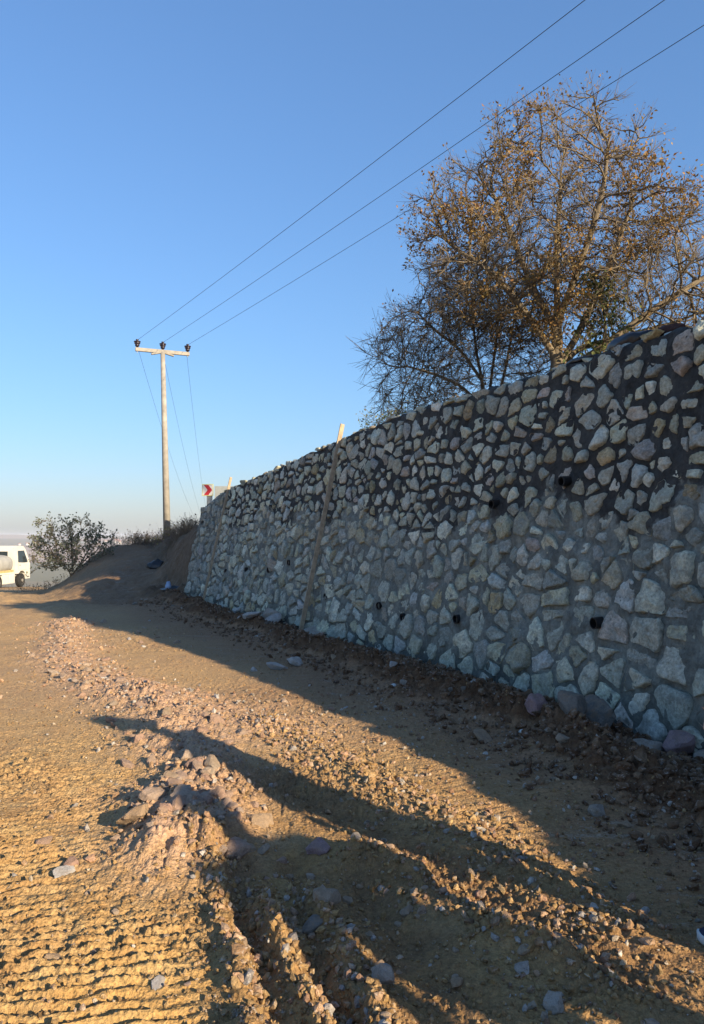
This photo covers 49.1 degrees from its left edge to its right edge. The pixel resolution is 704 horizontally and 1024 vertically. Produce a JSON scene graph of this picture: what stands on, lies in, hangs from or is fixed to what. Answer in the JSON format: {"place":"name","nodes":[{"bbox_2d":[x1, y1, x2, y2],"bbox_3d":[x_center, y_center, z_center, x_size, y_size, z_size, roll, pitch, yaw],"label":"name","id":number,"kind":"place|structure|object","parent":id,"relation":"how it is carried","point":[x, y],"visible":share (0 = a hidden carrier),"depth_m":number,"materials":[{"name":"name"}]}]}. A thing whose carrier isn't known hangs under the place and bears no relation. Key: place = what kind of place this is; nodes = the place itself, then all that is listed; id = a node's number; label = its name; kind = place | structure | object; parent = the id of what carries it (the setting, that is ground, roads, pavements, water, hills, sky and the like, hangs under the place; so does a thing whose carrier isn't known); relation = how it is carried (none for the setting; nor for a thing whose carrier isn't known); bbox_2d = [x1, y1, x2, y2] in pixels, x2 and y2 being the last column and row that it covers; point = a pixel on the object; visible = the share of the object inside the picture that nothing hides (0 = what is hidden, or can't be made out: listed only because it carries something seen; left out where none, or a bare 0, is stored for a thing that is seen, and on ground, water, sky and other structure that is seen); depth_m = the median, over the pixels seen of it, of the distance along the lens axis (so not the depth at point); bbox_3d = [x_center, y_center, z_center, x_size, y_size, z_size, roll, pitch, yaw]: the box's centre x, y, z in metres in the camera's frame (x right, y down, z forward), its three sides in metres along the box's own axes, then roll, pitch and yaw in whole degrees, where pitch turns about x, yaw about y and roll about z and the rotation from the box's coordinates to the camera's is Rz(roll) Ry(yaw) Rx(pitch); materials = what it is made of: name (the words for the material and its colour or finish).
{"place":"outdoors","nodes":[
{"label":"outdoors","id":0,"kind":"place"},
{"bbox_2d":[0,524,703,1023],"bbox_3d":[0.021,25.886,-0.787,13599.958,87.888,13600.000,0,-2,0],"label":"ground","id":1,"kind":"structure","parent":0,"point":[98,590],"depth_m":4.13,"materials":[{"name":"soil"}]},
{"bbox_2d":[0,546,34,587],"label":"water truck","id":2,"kind":"object","parent":1,"relation":"on","point":[14,564],"visible":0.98,"depth_m":51.90,"materials":[{"name":"metal"}]},
{"bbox_2d":[2,574,69,592],"bbox_3d":[-13.009,2.705,31.974,2.684,1.445,3.535,0,-2,0],"label":"dry brush","id":3,"kind":"object","parent":1,"relation":"on","point":[36,587],"visible":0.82,"depth_m":31.95,"materials":[{"name":"brown plant"}]},
{"bbox_2d":[35,836,52,843],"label":"loose stone","id":4,"kind":"object","parent":1,"relation":"on","point":[46,840],"visible":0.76,"depth_m":4.02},
{"bbox_2d":[44,953,60,959],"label":"loose stone","id":5,"kind":"object","parent":1,"relation":"on","point":[56,956],"visible":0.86,"depth_m":2.94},
{"bbox_2d":[52,865,75,877],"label":"loose stone","id":6,"kind":"object","parent":1,"relation":"on","point":[60,871],"visible":1,"depth_m":3.65,"materials":[{"name":"stone"}]},
{"bbox_2d":[63,856,78,865],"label":"loose stone","id":7,"kind":"object","parent":1,"relation":"on","point":[71,861],"visible":0.75,"depth_m":3.72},
{"bbox_2d":[26,511,119,576],"bbox_3d":[-10.865,1.272,30.183,3.393,2.627,3.204,1,-2,-31],"label":"round shrub","id":8,"kind":"object","parent":1,"relation":"on","point":[67,544],"visible":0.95,"depth_m":29.92,"materials":[{"name":"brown plant"}]},
{"bbox_2d":[105,717,117,722],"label":"loose stone","id":9,"kind":"object","parent":1,"relation":"on","point":[108,719],"visible":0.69,"depth_m":6.39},
{"bbox_2d":[111,908,118,914],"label":"loose stone","id":10,"kind":"object","parent":1,"relation":"on","point":[114,911],"visible":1,"depth_m":3.30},
{"bbox_2d":[110,834,120,840],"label":"loose stone","id":11,"kind":"object","parent":1,"relation":"on","point":[116,837],"visible":1,"depth_m":3.97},
{"bbox_2d":[114,676,125,681],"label":"loose stone","id":12,"kind":"object","parent":1,"relation":"on","point":[119,678],"visible":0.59,"depth_m":8.11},
{"bbox_2d":[93,529,150,555],"bbox_3d":[-9.947,1.239,33.580,2.932,1.449,2.923,1,-2,-34],"label":"dry brush","id":13,"kind":"object","parent":1,"relation":"on","point":[122,538],"visible":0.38,"depth_m":33.36,"materials":[{"name":"brown plant"}]},
{"bbox_2d":[121,758,133,768],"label":"loose stone","id":14,"kind":"object","parent":1,"relation":"on","point":[127,763],"visible":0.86,"depth_m":5.20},
{"bbox_2d":[116,803,148,824],"bbox_3d":[-1.164,1.630,4.132,0.216,0.085,0.153,-43,-16,16],"label":"loose stone","id":15,"kind":"object","parent":1,"relation":"on","point":[135,813],"visible":0.88,"depth_m":4.08,"materials":[{"name":"stone"}]},
{"bbox_2d":[115,529,161,547],"bbox_3d":[-8.813,1.045,32.395,2.196,1.028,2.284,0,-2,14],"label":"dry brush","id":16,"kind":"object","parent":1,"relation":"on","point":[146,539],"visible":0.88,"depth_m":32.15,"materials":[{"name":"brown plant"}]},
{"bbox_2d":[133,733,144,742],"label":"loose stone","id":17,"kind":"object","parent":1,"relation":"on","point":[137,737],"visible":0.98,"depth_m":5.65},
{"bbox_2d":[145,821,153,827],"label":"loose stone","id":18,"kind":"object","parent":1,"relation":"on","point":[150,824],"visible":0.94,"depth_m":3.91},
{"bbox_2d":[146,754,156,764],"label":"loose stone","id":19,"kind":"object","parent":1,"relation":"on","point":[151,757],"visible":0.75,"depth_m":5.22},
{"bbox_2d":[139,787,166,801],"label":"loose stone","id":20,"kind":"object","parent":1,"relation":"on","point":[149,794],"visible":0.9,"depth_m":4.34,"materials":[{"name":"stone"}]},
{"bbox_2d":[146,559,163,568],"bbox_3d":[-6.563,1.740,25.972,0.673,0.367,0.557,0,-2,0],"label":"rubbish bag","id":21,"kind":"object","parent":1,"relation":"on","point":[155,564],"visible":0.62,"depth_m":25.78,"materials":[{"name":"black plastic"}]},
{"bbox_2d":[151,975,165,990],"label":"loose stone","id":22,"kind":"object","parent":1,"relation":"on","point":[158,981],"visible":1,"depth_m":2.79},
{"bbox_2d":[134,339,190,532],"bbox_3d":[-8.377,-3.014,34.053,2.498,9.105,0.419,1,-2,-23],"label":"utility pole","id":23,"kind":"object","parent":1,"relation":"on","point":[165,478],"visible":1,"depth_m":34.02,"materials":[{"name":"concrete"}]},
{"bbox_2d":[139,0,584,338],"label":"power line","id":24,"kind":"object","parent":23,"relation":"attached to","point":[395,145],"visible":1,"depth_m":16.30,"materials":[{"name":"metal"}]},
{"bbox_2d":[164,0,663,341],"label":"power line","id":25,"kind":"object","parent":23,"relation":"attached to","point":[448,149],"visible":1,"depth_m":16.46,"materials":[{"name":"metal"}]},
{"bbox_2d":[188,25,703,344],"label":"power line","id":26,"kind":"object","parent":23,"relation":"attached to","point":[492,157],"visible":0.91,"depth_m":16.17,"materials":[{"name":"metal"}]},
{"bbox_2d":[157,806,167,812],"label":"loose stone","id":27,"kind":"object","parent":1,"relation":"on","point":[162,809],"visible":0.7,"depth_m":4.08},
{"bbox_2d":[151,524,179,546],"bbox_3d":[-7.582,0.983,31.189,1.463,1.218,1.480,1,-2,-36],"label":"grass tuft","id":28,"kind":"object","parent":1,"relation":"on","point":[161,539],"visible":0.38,"depth_m":31.12,"materials":[{"name":"brown plant"}]},
{"bbox_2d":[160,803,171,811],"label":"loose stone","id":29,"kind":"object","parent":1,"relation":"on","point":[168,806],"visible":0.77,"depth_m":4.11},
{"bbox_2d":[161,707,171,714],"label":"loose stone","id":30,"kind":"object","parent":1,"relation":"on","point":[166,710],"visible":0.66,"depth_m":6.31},
{"bbox_2d":[162,770,178,777],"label":"loose stone","id":31,"kind":"object","parent":1,"relation":"on","point":[168,773],"visible":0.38,"depth_m":4.70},
{"bbox_2d":[148,519,194,556],"bbox_3d":[-6.516,0.975,28.624,1.965,1.522,2.000,0,-2,0],"label":"dry brush","id":32,"kind":"object","parent":1,"relation":"on","point":[168,538],"visible":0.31,"depth_m":28.49,"materials":[{"name":"brown plant"}]},
{"bbox_2d":[167,778,182,787],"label":"loose stone","id":33,"kind":"object","parent":1,"relation":"on","point":[172,781],"visible":0.66,"depth_m":4.49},
{"bbox_2d":[167,794,185,812],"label":"loose stone","id":34,"kind":"object","parent":1,"relation":"on","point":[177,801],"visible":0.69,"depth_m":4.16,"materials":[{"name":"stone"}]},
{"bbox_2d":[170,784,191,797],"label":"loose stone","id":35,"kind":"object","parent":1,"relation":"on","point":[183,789],"visible":0.39,"depth_m":4.29,"materials":[{"name":"stone"}]},
{"bbox_2d":[163,512,199,557],"bbox_3d":[-5.521,0.867,25.933,1.751,1.759,1.940,1,-2,-35],"label":"dry brush","id":36,"kind":"object","parent":1,"relation":"on","point":[186,527],"visible":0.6,"depth_m":25.81,"materials":[{"name":"brown plant"}]},
{"bbox_2d":[175,770,188,778],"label":"loose stone","id":37,"kind":"object","parent":1,"relation":"on","point":[182,774],"visible":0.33,"depth_m":4.72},
{"bbox_2d":[180,749,192,759],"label":"loose stone","id":38,"kind":"object","parent":1,"relation":"on","point":[187,754],"visible":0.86,"depth_m":5.19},
{"bbox_2d":[184,758,195,767],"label":"loose stone","id":39,"kind":"object","parent":1,"relation":"on","point":[188,763],"visible":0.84,"depth_m":4.90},
{"bbox_2d":[186,791,199,800],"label":"loose stone","id":40,"kind":"object","parent":1,"relation":"on","point":[190,794],"visible":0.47,"depth_m":4.25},
{"bbox_2d":[192,757,202,771],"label":"loose stone","id":41,"kind":"object","parent":1,"relation":"on","point":[197,766],"visible":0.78,"depth_m":4.85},
{"bbox_2d":[196,727,209,732],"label":"loose stone","id":42,"kind":"object","parent":1,"relation":"on","point":[201,729],"visible":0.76,"depth_m":5.92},
{"bbox_2d":[197,792,210,799],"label":"loose stone","id":43,"kind":"object","parent":1,"relation":"on","point":[201,796],"visible":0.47,"depth_m":4.26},
{"bbox_2d":[201,773,211,780],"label":"loose stone","id":44,"kind":"object","parent":1,"relation":"on","point":[205,776],"visible":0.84,"depth_m":4.72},
{"bbox_2d":[202,484,212,503],"bbox_3d":[-5.616,-0.016,30.046,0.460,2.142,0.106,0,-2,8],"label":"chevron sign","id":45,"kind":"object","parent":1,"relation":"on","point":[207,490],"visible":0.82,"depth_m":30.03,"materials":[{"name":"metal"}]},
{"bbox_2d":[200,768,214,774],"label":"loose stone","id":46,"kind":"object","parent":1,"relation":"on","point":[207,771],"visible":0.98,"depth_m":4.75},
{"bbox_2d":[203,797,212,804],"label":"loose stone","id":47,"kind":"object","parent":1,"relation":"on","point":[209,800],"visible":0.79,"depth_m":4.23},
{"bbox_2d":[204,754,219,769],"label":"loose stone","id":48,"kind":"object","parent":1,"relation":"on","point":[212,761],"visible":0.81,"depth_m":4.88,"materials":[{"name":"stone"}]},
{"bbox_2d":[209,714,224,723],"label":"loose stone","id":49,"kind":"object","parent":1,"relation":"on","point":[215,718],"visible":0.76,"depth_m":6.20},
{"bbox_2d":[212,785,225,799],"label":"loose stone","id":50,"kind":"object","parent":1,"relation":"on","point":[218,791],"visible":0.88,"depth_m":4.34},
{"bbox_2d":[215,810,226,817],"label":"loose stone","id":51,"kind":"object","parent":1,"relation":"on","point":[220,812],"visible":0.84,"depth_m":4.08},
{"bbox_2d":[215,486,231,497],"bbox_3d":[-5.200,0.021,31.246,0.720,2.133,0.095,0,-2,0],"label":"grey sign","id":52,"kind":"object","parent":1,"relation":"on","point":[219,490],"visible":0.23,"depth_m":31.23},
{"bbox_2d":[219,845,227,854],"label":"loose stone","id":53,"kind":"object","parent":1,"relation":"on","point":[222,850],"visible":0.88,"depth_m":3.84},
{"bbox_2d":[221,797,231,804],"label":"loose stone","id":54,"kind":"object","parent":1,"relation":"on","point":[226,801],"visible":1,"depth_m":4.29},
{"bbox_2d":[226,790,232,797],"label":"loose stone","id":55,"kind":"object","parent":1,"relation":"on","point":[229,793],"visible":0.88,"depth_m":4.37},
{"bbox_2d":[226,801,237,809],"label":"loose stone","id":56,"kind":"object","parent":1,"relation":"on","point":[231,805],"visible":0.96,"depth_m":4.25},
{"bbox_2d":[228,811,241,820],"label":"loose stone","id":57,"kind":"object","parent":1,"relation":"on","point":[238,814],"visible":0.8,"depth_m":4.12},
{"bbox_2d":[226,837,251,858],"bbox_3d":[-0.575,1.718,3.904,0.153,0.113,0.118,1,-2,-38],"label":"loose stone","id":58,"kind":"object","parent":1,"relation":"on","point":[236,846],"visible":0.68,"depth_m":3.87,"materials":[{"name":"stone"}]},
{"bbox_2d":[236,728,247,734],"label":"loose stone","id":59,"kind":"object","parent":1,"relation":"on","point":[241,731],"visible":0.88,"depth_m":5.96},
{"bbox_2d":[242,612,261,619],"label":"loose stone","id":60,"kind":"object","parent":1,"relation":"on","point":[248,615],"visible":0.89,"depth_m":13.18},
{"bbox_2d":[250,801,258,807],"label":"loose stone","id":61,"kind":"object","parent":1,"relation":"on","point":[254,804],"visible":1,"depth_m":4.40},
{"bbox_2d":[247,813,273,827],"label":"loose stone","id":62,"kind":"object","parent":1,"relation":"on","point":[263,820],"visible":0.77,"depth_m":4.19,"materials":[{"name":"stone"}]},
{"bbox_2d":[257,843,269,854],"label":"loose stone","id":63,"kind":"object","parent":1,"relation":"on","point":[263,849],"visible":1,"depth_m":3.89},
{"bbox_2d":[262,608,279,618],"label":"loose stone","id":64,"kind":"object","parent":1,"relation":"on","point":[267,612],"visible":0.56,"depth_m":13.30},
{"bbox_2d":[265,613,281,622],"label":"loose stone","id":65,"kind":"object","parent":1,"relation":"on","point":[275,617],"visible":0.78,"depth_m":13.04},
{"bbox_2d":[266,662,287,669],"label":"loose stone","id":66,"kind":"object","parent":1,"relation":"on","point":[274,665],"visible":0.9,"depth_m":9.08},
{"bbox_2d":[276,856,287,863],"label":"loose stone","id":67,"kind":"object","parent":1,"relation":"on","point":[282,859],"visible":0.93,"depth_m":3.85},
{"bbox_2d":[287,656,302,665],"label":"loose stone","id":68,"kind":"object","parent":1,"relation":"on","point":[296,661],"visible":1,"depth_m":9.30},
{"bbox_2d":[306,873,314,879],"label":"loose stone","id":69,"kind":"object","parent":1,"relation":"on","point":[310,875],"visible":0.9,"depth_m":3.69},
{"bbox_2d":[302,914,322,933],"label":"loose stone","id":70,"kind":"object","parent":1,"relation":"on","point":[313,923],"visible":1,"depth_m":3.17,"materials":[{"name":"stone"}]},
{"bbox_2d":[303,626,325,634],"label":"loose stone","id":71,"kind":"object","parent":1,"relation":"on","point":[313,630],"visible":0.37,"depth_m":11.94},
{"bbox_2d":[305,837,330,854],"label":"loose stone","id":72,"kind":"object","parent":1,"relation":"on","point":[319,846],"visible":1,"depth_m":3.90,"materials":[{"name":"stone"}]},
{"bbox_2d":[313,887,340,904],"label":"loose stone","id":73,"kind":"object","parent":1,"relation":"on","point":[333,895],"visible":0.78,"depth_m":3.28,"materials":[{"name":"stone"}]},
{"bbox_2d":[0,616,679,1023],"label":"rubble chips","id":74,"kind":"object","parent":1,"relation":"on","point":[350,946],"visible":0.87,"depth_m":3.72,"materials":[{"name":"stone"}]},
{"bbox_2d":[343,896,352,904],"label":"loose stone","id":75,"kind":"object","parent":1,"relation":"on","point":[348,900],"visible":0.97,"depth_m":3.49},
{"bbox_2d":[0,623,700,1023],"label":"pebbles","id":76,"kind":"object","parent":1,"relation":"on","point":[174,915],"visible":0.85,"depth_m":3.40,"materials":[{"name":"stone"}]},
{"bbox_2d":[0,621,703,1023],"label":"soil clods","id":77,"kind":"object","parent":1,"relation":"on","point":[468,985],"visible":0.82,"depth_m":3.23,"materials":[{"name":"soil"}]},
{"bbox_2d":[350,832,360,840],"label":"loose stone","id":78,"kind":"object","parent":1,"relation":"on","point":[357,836],"visible":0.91,"depth_m":3.87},
{"bbox_2d":[356,399,407,428],"bbox_3d":[0.624,-1.483,14.726,1.280,1.350,1.416,0,-2,0],"label":"leafy shrub","id":79,"kind":"object","parent":1,"relation":"on","point":[379,418],"visible":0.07,"depth_m":14.54,"materials":[{"name":"plant"}]},
{"bbox_2d":[371,963,394,984],"bbox_3d":[0.111,1.661,2.782,0.109,0.085,0.077,-15,18,48],"label":"loose stone","id":80,"kind":"object","parent":1,"relation":"on","point":[383,973],"visible":0.93,"depth_m":2.76,"materials":[{"name":"stone"}]},
{"bbox_2d":[380,1011,390,1018],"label":"loose stone","id":81,"kind":"object","parent":1,"relation":"on","point":[384,1014],"visible":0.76,"depth_m":2.51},
{"bbox_2d":[399,904,412,916],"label":"loose stone","id":82,"kind":"object","parent":1,"relation":"on","point":[405,911],"visible":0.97,"depth_m":3.33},
{"bbox_2d":[121,588,703,905],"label":"dark clods","id":83,"kind":"object","parent":1,"relation":"on","point":[696,775],"visible":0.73,"depth_m":5.72,"materials":[{"name":"soil"}]},
{"bbox_2d":[179,711,688,1023],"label":"ridge clods","id":84,"kind":"object","parent":1,"relation":"on","point":[294,978],"visible":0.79,"depth_m":3.22,"materials":[{"name":"soil"}]},
{"bbox_2d":[184,316,703,757],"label":"stone wall","id":85,"kind":"structure","parent":1,"relation":"on","point":[542,534],"depth_m":8.06,"materials":[{"name":"grey stone"}]},
{"bbox_2d":[202,477,231,599],"bbox_3d":[-3.058,0.633,17.446,0.708,2.879,0.024,1,-2,-28],"label":"wooden plank","id":86,"kind":"object","parent":85,"relation":"attached to","point":[217,537],"visible":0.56,"depth_m":17.43,"materials":[{"name":"wood"}]},
{"bbox_2d":[299,424,344,629],"bbox_3d":[-0.498,0.252,12.675,0.834,3.471,0.022,1,-2,-27],"label":"wooden plank","id":87,"kind":"object","parent":85,"relation":"attached to","point":[320,534],"visible":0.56,"depth_m":12.66,"materials":[{"name":"wood"}]},
{"bbox_2d":[566,354,597,363],"bbox_3d":[2.375,-1.563,7.920,0.190,0.064,0.543,1,-2,-24],"label":"plastic scrap","id":88,"kind":"object","parent":85,"relation":"on","point":[575,360],"visible":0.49,"depth_m":7.87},
{"bbox_2d":[606,330,652,350],"bbox_3d":[2.674,-1.633,7.354,0.281,0.152,0.629,1,-2,-30],"label":"plastic sack","id":89,"kind":"object","parent":85,"relation":"on","point":[631,337],"visible":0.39,"depth_m":7.26,"materials":[{"name":"plastic"}]},
{"bbox_2d":[657,323,684,336],"bbox_3d":[2.857,-1.649,7.003,0.234,0.102,0.410,1,-2,-20],"label":"brown cloth","id":90,"kind":"object","parent":85,"relation":"on","point":[668,328],"visible":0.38,"depth_m":6.87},
{"bbox_2d":[346,234,566,425],"bbox_3d":[2.531,-3.657,18.738,5.383,6.503,3.802,0,-2,0],"label":"bare tree","id":91,"kind":"object","parent":1,"relation":"on","point":[441,332],"visible":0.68,"depth_m":18.36,"materials":[{"name":"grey plant"}]},
{"bbox_2d":[450,977,462,988],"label":"loose stone","id":92,"kind":"object","parent":1,"relation":"on","point":[456,982],"visible":1,"depth_m":2.81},
{"bbox_2d":[223,679,701,1023],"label":"trodden debris","id":93,"kind":"object","parent":1,"relation":"on","point":[533,1005],"visible":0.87,"depth_m":4.11,"materials":[{"name":"stone"}]},
{"bbox_2d":[474,728,492,742],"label":"loose stone","id":94,"kind":"object","parent":1,"relation":"on","point":[482,734],"visible":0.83,"depth_m":5.87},
{"bbox_2d":[517,944,529,955],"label":"loose stone","id":95,"kind":"object","parent":1,"relation":"on","point":[522,950],"visible":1,"depth_m":2.93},
{"bbox_2d":[524,693,547,715],"bbox_3d":[1.498,1.572,6.296,0.186,0.194,0.261,0,-2,-6],"label":"loose stone","id":96,"kind":"object","parent":1,"relation":"on","point":[535,702],"visible":0.81,"depth_m":6.21,"materials":[{"name":"stone"}]},
{"bbox_2d":[396,68,703,370],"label":"oak tree","id":97,"kind":"object","parent":1,"relation":"on","point":[555,264],"visible":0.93,"depth_m":16.56,"materials":[{"name":"brown plant"}]},
{"bbox_2d":[551,265,645,369],"bbox_3d":[5.178,-3.714,16.845,2.607,3.078,1.694,0,-2,0],"label":"ivy","id":98,"kind":"object","parent":97,"relation":"attached to","point":[593,335],"visible":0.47,"depth_m":16.68,"materials":[{"name":"green plant"}]},
{"bbox_2d":[543,990,563,1014],"bbox_3d":[0.689,1.680,2.648,0.072,0.037,0.087,-11,24,-5],"label":"loose stone","id":99,"kind":"object","parent":1,"relation":"on","point":[553,1002],"visible":1,"depth_m":2.63,"materials":[{"name":"stone"}]},
{"bbox_2d":[555,733,568,742],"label":"loose stone","id":100,"kind":"object","parent":1,"relation":"on","point":[560,738],"visible":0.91,"depth_m":5.47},
{"bbox_2d":[557,690,586,713],"bbox_3d":[1.692,1.496,5.938,0.204,0.222,0.254,-1,-2,31],"label":"loose stone","id":101,"kind":"object","parent":1,"relation":"on","point":[567,700],"visible":0.72,"depth_m":5.88,"materials":[{"name":"stone"}]},
{"bbox_2d":[588,804,604,816],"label":"loose stone","id":102,"kind":"object","parent":1,"relation":"on","point":[594,810],"visible":0.89,"depth_m":4.32,"materials":[{"name":"stone"}]},
{"bbox_2d":[584,694,615,726],"bbox_3d":[1.898,1.563,6.020,0.268,0.239,0.330,1,17,-15],"label":"loose stone","id":103,"kind":"object","parent":1,"relation":"on","point":[600,711],"visible":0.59,"depth_m":5.93,"materials":[{"name":"stone"}]},
{"bbox_2d":[617,820,631,827],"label":"loose stone","id":104,"kind":"object","parent":1,"relation":"on","point":[626,824],"visible":1,"depth_m":4.16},
{"bbox_2d":[633,738,664,751],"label":"loose stone","id":105,"kind":"object","parent":1,"relation":"on","point":[651,744],"visible":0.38,"depth_m":5.43,"materials":[{"name":"stone"}]},
{"bbox_2d":[646,1018,659,1023],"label":"loose stone","id":106,"kind":"object","parent":1,"relation":"on","point":[651,1021],"visible":1,"depth_m":2.52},
{"bbox_2d":[662,730,695,755],"bbox_3d":[2.304,1.640,5.444,0.229,0.184,0.178,-1,-2,17],"label":"loose stone","id":107,"kind":"object","parent":1,"relation":"on","point":[677,741],"visible":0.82,"depth_m":5.39,"materials":[{"name":"stone"}]},
{"bbox_2d":[693,749,703,757],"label":"loose stone","id":108,"kind":"object","parent":1,"relation":"on","point":[699,752],"visible":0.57,"depth_m":5.25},
{"bbox_2d":[0,0,703,536],"label":"sky","id":109,"kind":"structure","parent":0,"point":[149,149],"materials":[{"name":"blue"}]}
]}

